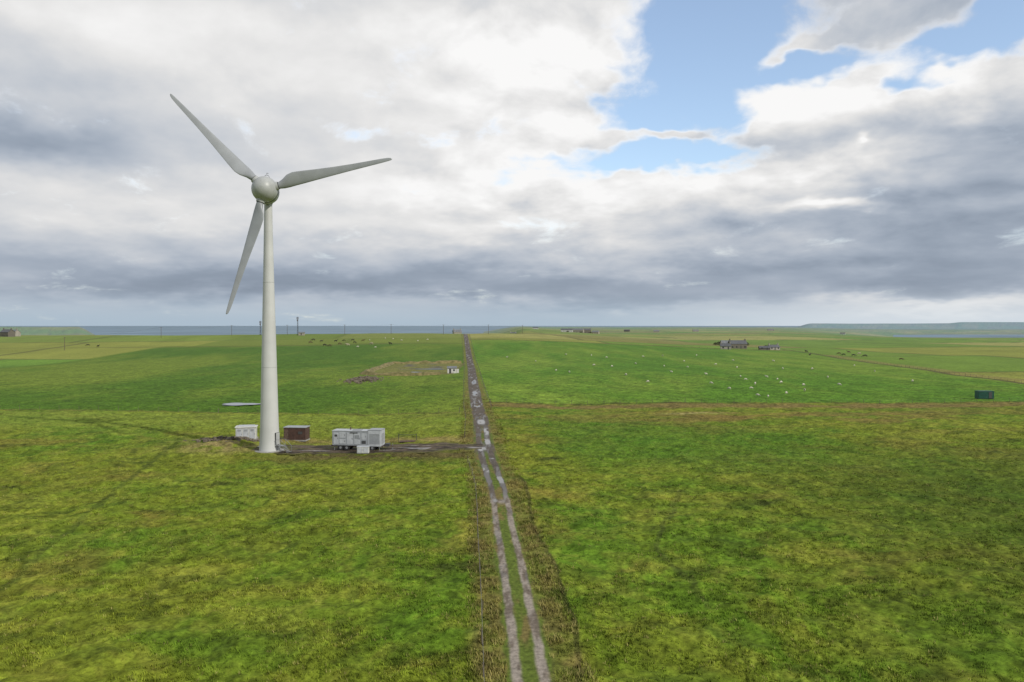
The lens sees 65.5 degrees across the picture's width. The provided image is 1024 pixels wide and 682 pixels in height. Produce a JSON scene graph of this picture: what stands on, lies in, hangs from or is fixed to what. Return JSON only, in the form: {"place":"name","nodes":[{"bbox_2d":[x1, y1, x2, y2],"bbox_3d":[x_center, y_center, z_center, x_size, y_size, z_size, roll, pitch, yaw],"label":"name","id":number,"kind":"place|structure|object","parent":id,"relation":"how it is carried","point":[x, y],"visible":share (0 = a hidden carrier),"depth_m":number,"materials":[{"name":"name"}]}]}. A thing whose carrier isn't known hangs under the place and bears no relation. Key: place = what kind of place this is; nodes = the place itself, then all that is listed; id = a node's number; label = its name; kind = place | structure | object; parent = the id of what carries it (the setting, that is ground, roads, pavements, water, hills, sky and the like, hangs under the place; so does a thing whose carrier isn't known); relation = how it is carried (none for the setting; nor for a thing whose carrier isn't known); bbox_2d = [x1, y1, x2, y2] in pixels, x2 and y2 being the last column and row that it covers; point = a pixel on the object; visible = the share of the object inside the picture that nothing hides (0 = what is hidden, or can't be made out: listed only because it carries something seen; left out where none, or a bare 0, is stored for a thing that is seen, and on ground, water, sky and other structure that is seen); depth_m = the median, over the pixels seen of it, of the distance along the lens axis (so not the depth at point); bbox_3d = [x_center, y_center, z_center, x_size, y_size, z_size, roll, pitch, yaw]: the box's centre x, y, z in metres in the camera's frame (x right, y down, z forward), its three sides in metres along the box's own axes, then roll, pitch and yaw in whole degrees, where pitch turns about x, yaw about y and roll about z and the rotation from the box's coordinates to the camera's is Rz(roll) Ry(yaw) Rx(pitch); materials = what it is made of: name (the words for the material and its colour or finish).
{"place":"outdoors","nodes":[
{"label":"outdoors","id":0,"kind":"place"},
{"bbox_2d":[224,403,260,404],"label":"pond","id":1,"kind":"structure","parent":0,"point":[241,403],"depth_m":218.83,"materials":[{"name":"liquid"}]},
{"bbox_2d":[251,442,482,454],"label":"gravel track","id":2,"kind":"structure","parent":0,"point":[297,449],"depth_m":139.42,"materials":[{"name":"grey gravel"}]},
{"bbox_2d":[331,427,393,449],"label":"generator trailer","id":3,"kind":"object","parent":2,"relation":"on","point":[348,439],"visible":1,"depth_m":138.73,"materials":[{"name":"metal"}]},
{"bbox_2d":[357,445,369,453],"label":"utility cabinet","id":4,"kind":"object","parent":2,"relation":"on","point":[363,449],"visible":1,"depth_m":134.80,"materials":[{"name":"white metal"}]},
{"bbox_2d":[359,360,460,375],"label":"earth bank","id":5,"kind":"structure","parent":0,"point":[372,370],"depth_m":363.56,"materials":[{"name":"brown soil"}]},
{"bbox_2d":[463,334,558,681],"bbox_3d":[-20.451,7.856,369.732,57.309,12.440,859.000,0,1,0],"label":"road","id":6,"kind":"structure","parent":0,"point":[525,649],"depth_m":69.14,"materials":[{"name":"grey gravel"}]},
{"bbox_2d":[0,322,1023,681],"bbox_3d":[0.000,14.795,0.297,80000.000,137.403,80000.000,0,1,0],"label":"ground","id":7,"kind":"structure","parent":0,"point":[52,388],"depth_m":103.53,"materials":[{"name":"green plant"}]},
{"bbox_2d":[0,328,14,336],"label":"farmhouse","id":8,"kind":"object","parent":7,"relation":"on","point":[4,332],"visible":1,"depth_m":757.38,"materials":[{"name":"stone"}]},
{"bbox_2d":[14,329,20,335],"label":"farmhouse","id":9,"kind":"object","parent":7,"relation":"on","point":[17,332],"visible":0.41,"depth_m":773.46,"materials":[{"name":"white paint"}]},
{"bbox_2d":[183,436,259,442],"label":"rubble heap","id":10,"kind":"object","parent":7,"relation":"on","point":[220,438],"visible":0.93,"depth_m":145.98,"materials":[{"name":"stone"}]},
{"bbox_2d":[19,405,459,414],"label":"post and wire fence","id":11,"kind":"object","parent":7,"relation":"on","point":[218,409],"visible":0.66,"depth_m":197.92,"materials":[{"name":"brown wood"}]},
{"bbox_2d":[235,424,257,439],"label":"transformer kiosk","id":12,"kind":"object","parent":7,"relation":"on","point":[249,431],"visible":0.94,"depth_m":148.25,"materials":[{"name":"metal"}]},
{"bbox_2d":[236,428,254,437],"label":"doors and louvres","id":13,"kind":"structure","parent":12,"relation":"in","point":[238,431],"depth_m":148.15,"materials":[{"name":"metal"}]},
{"bbox_2d":[170,94,391,452],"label":"wind turbine","id":14,"kind":"object","parent":7,"relation":"on","point":[265,190],"visible":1,"depth_m":136.00,"materials":[{"name":"paint"}]},
{"bbox_2d":[275,432,291,451],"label":"entrance door and steps","id":15,"kind":"structure","parent":14,"relation":"in","point":[277,435],"depth_m":136.62,"materials":[{"name":"paint"}]},
{"bbox_2d":[283,425,309,440],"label":"brown switchgear cabin","id":16,"kind":"object","parent":7,"relation":"on","point":[297,432],"visible":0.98,"depth_m":150.14,"materials":[{"name":"brick"}]},
{"bbox_2d":[284,429,301,439],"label":"door and vent","id":17,"kind":"structure","parent":16,"relation":"in","point":[286,433],"depth_m":150.16,"materials":[{"name":"metal"}]},
{"bbox_2d":[337,375,388,383],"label":"rubble heap","id":18,"kind":"object","parent":7,"relation":"on","point":[361,379],"visible":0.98,"depth_m":312.26,"materials":[{"name":"stone"}]},
{"bbox_2d":[398,434,416,442],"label":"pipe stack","id":19,"kind":"object","parent":7,"relation":"on","point":[400,441],"visible":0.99,"depth_m":147.84,"materials":[{"name":"metal"}]},
{"bbox_2d":[447,366,458,372],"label":"white hut","id":20,"kind":"object","parent":7,"relation":"on","point":[451,369],"visible":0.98,"depth_m":356.30,"materials":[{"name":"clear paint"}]},
{"bbox_2d":[452,328,461,333],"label":"farmhouse","id":21,"kind":"object","parent":7,"relation":"on","point":[457,331],"visible":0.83,"depth_m":902.56,"materials":[{"name":"white stone"}]},
{"bbox_2d":[467,459,484,681],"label":"post and wire fence","id":22,"kind":"object","parent":7,"relation":"on","point":[480,577],"visible":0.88,"depth_m":64.28,"materials":[{"name":"brown wood"}]},
{"bbox_2d":[469,334,491,407],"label":"post and wire fence","id":23,"kind":"object","parent":7,"relation":"on","point":[482,379],"visible":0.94,"depth_m":287.82,"materials":[{"name":"brown wood"}]},
{"bbox_2d":[457,399,598,681],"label":"verge grass","id":24,"kind":"structure","parent":7,"relation":"on","point":[474,668],"depth_m":67.43,"materials":[{"name":"green plant"}]},
{"bbox_2d":[561,329,572,331],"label":"farm shed","id":25,"kind":"structure","parent":7,"relation":"on","point":[566,330],"depth_m":1496.85,"materials":[{"name":"paint"}]},
{"bbox_2d":[568,328,583,331],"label":"farmhouse","id":26,"kind":"object","parent":7,"relation":"on","point":[578,329],"visible":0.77,"depth_m":1515.97,"materials":[{"name":"white stone"}]},
{"bbox_2d":[720,342,730,348],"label":"stone farmhouse","id":27,"kind":"object","parent":7,"relation":"on","point":[725,345],"visible":0.98,"depth_m":627.10,"materials":[{"name":"stone"}]},
{"bbox_2d":[728,339,746,348],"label":"stone farmhouse","id":28,"kind":"object","parent":7,"relation":"on","point":[738,344],"visible":0.96,"depth_m":653.42,"materials":[{"name":"stone"}]},
{"bbox_2d":[490,398,1009,404],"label":"post and wire fence","id":29,"kind":"object","parent":7,"relation":"on","point":[759,400],"visible":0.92,"depth_m":220.87,"materials":[{"name":"brown wood"}]},
{"bbox_2d":[758,346,769,349],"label":"ruined stone byre","id":30,"kind":"structure","parent":7,"relation":"on","point":[763,347],"depth_m":635.99,"materials":[{"name":"stone"}]},
{"bbox_2d":[767,343,779,349],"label":"stone cottage","id":31,"kind":"structure","parent":7,"relation":"on","point":[775,347],"depth_m":640.22,"materials":[{"name":"paint"}]},
{"bbox_2d":[974,390,993,398],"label":"green storage container","id":32,"kind":"object","parent":7,"relation":"on","point":[982,394],"visible":0.98,"depth_m":229.60,"materials":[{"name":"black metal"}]},
{"bbox_2d":[0,326,1023,337],"bbox_3d":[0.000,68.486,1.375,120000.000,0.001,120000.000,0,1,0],"label":"sea","id":33,"kind":"structure","parent":0,"point":[179,330],"depth_m":12160.23,"materials":[{"name":"liquid"}]},
{"bbox_2d":[0,0,1023,325],"label":"sky","id":34,"kind":"structure","parent":0,"point":[553,162],"materials":[{"name":"white"}]}
]}

